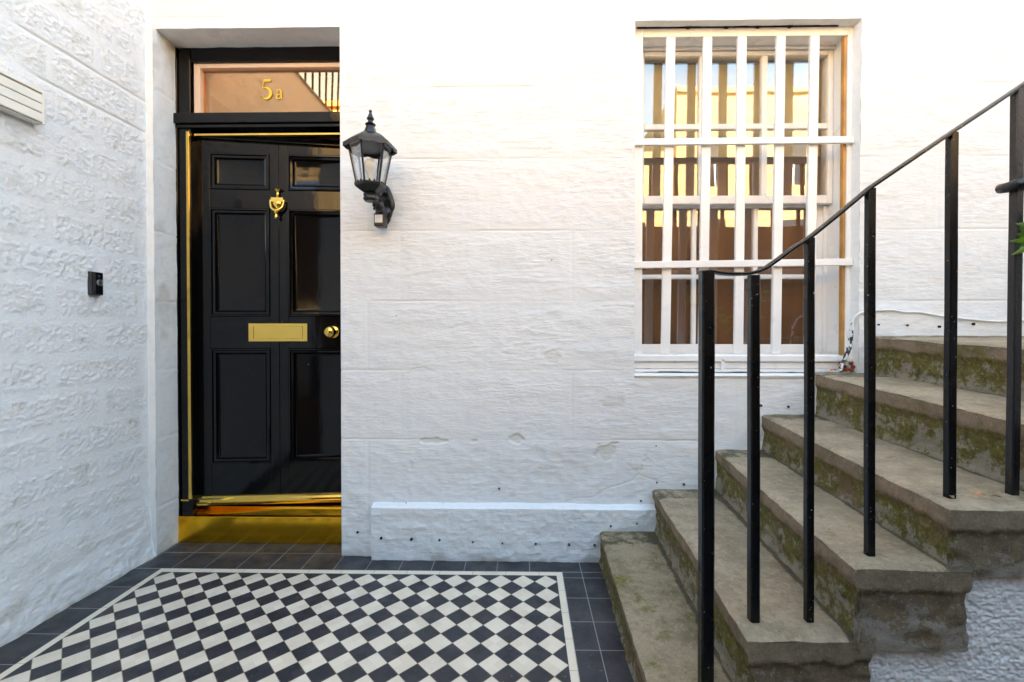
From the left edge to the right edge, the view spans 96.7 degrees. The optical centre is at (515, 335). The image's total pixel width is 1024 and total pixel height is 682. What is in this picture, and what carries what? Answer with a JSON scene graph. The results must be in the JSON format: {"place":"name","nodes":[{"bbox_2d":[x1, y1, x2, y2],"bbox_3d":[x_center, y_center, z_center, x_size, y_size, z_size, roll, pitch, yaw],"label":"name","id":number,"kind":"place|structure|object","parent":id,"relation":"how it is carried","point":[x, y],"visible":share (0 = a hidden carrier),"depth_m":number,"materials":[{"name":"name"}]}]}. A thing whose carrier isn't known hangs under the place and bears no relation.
{"place":"outdoors","nodes":[
{"label":"outdoors","id":0,"kind":"place"},
{"bbox_2d":[0,543,923,681],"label":"floor","id":1,"kind":"structure","parent":0,"point":[236,612],"depth_m":1.78,"materials":[{"name":"tile"}]},
{"bbox_2d":[0,0,156,646],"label":"block wall","id":2,"kind":"structure","parent":1,"relation":"on","point":[75,520],"depth_m":1.93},
{"bbox_2d":[0,71,44,124],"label":"wall vent","id":3,"kind":"object","parent":2,"relation":"attached to","point":[19,99],"depth_m":1.70,"materials":[{"name":"beige plastic"}]},
{"bbox_2d":[87,271,103,295],"bbox_3d":[-1.855,-0.231,2.013,0.037,0.105,0.046,0,1,1],"label":"video doorbell","id":4,"kind":"object","parent":2,"relation":"attached to","point":[95,283],"visible":1,"depth_m":2.00,"materials":[{"name":"black plastic"}]},
{"bbox_2d":[599,335,1023,681],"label":"stone staircase","id":5,"kind":"structure","parent":1,"relation":"on","point":[890,611],"depth_m":1.41,"materials":[{"name":"grey stone"}]},
{"bbox_2d":[698,81,1023,681],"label":"stair railing","id":6,"kind":"object","parent":5,"relation":"on","point":[1013,187],"visible":0.96,"depth_m":1.25,"materials":[{"name":"black metal"}]},
{"bbox_2d":[1009,222,1023,254],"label":"leafy plant","id":7,"kind":"object","parent":5,"relation":"on","point":[1020,240],"visible":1,"depth_m":1.19,"materials":[{"name":"green plant"}]},
{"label":"ground","id":8,"kind":"structure","parent":0,"visible":0},
{"bbox_2d":[145,0,1023,562],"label":"terraced house","id":9,"kind":"structure","parent":8,"relation":"on","point":[483,346],"depth_m":2.30,"materials":[{"name":"paint"}]},
{"bbox_2d":[195,137,340,505],"bbox_3d":[-1.299,-0.088,2.534,0.945,2.038,0.118,0,1,-4],"label":"front door","id":10,"kind":"structure","parent":9,"relation":"in","point":[269,251],"depth_m":2.55,"materials":[{"name":"black paint"}]},
{"bbox_2d":[343,110,396,227],"bbox_3d":[-0.669,-0.789,2.143,0.221,0.509,0.321,0,1,1],"label":"wall lantern","id":11,"kind":"object","parent":9,"relation":"attached to","point":[370,142],"depth_m":2.09,"materials":[{"name":"black metal"}]},
{"bbox_2d":[634,18,861,372],"bbox_3d":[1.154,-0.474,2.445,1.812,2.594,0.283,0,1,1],"label":"window","id":12,"kind":"structure","parent":9,"relation":"in","point":[832,283],"depth_m":2.51,"materials":[{"name":"white paint"}]},
{"bbox_2d":[838,309,1023,371],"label":"wall cable","id":13,"kind":"object","parent":9,"relation":"attached to","point":[847,357],"depth_m":2.25,"materials":[{"name":"white plastic"}]}
]}

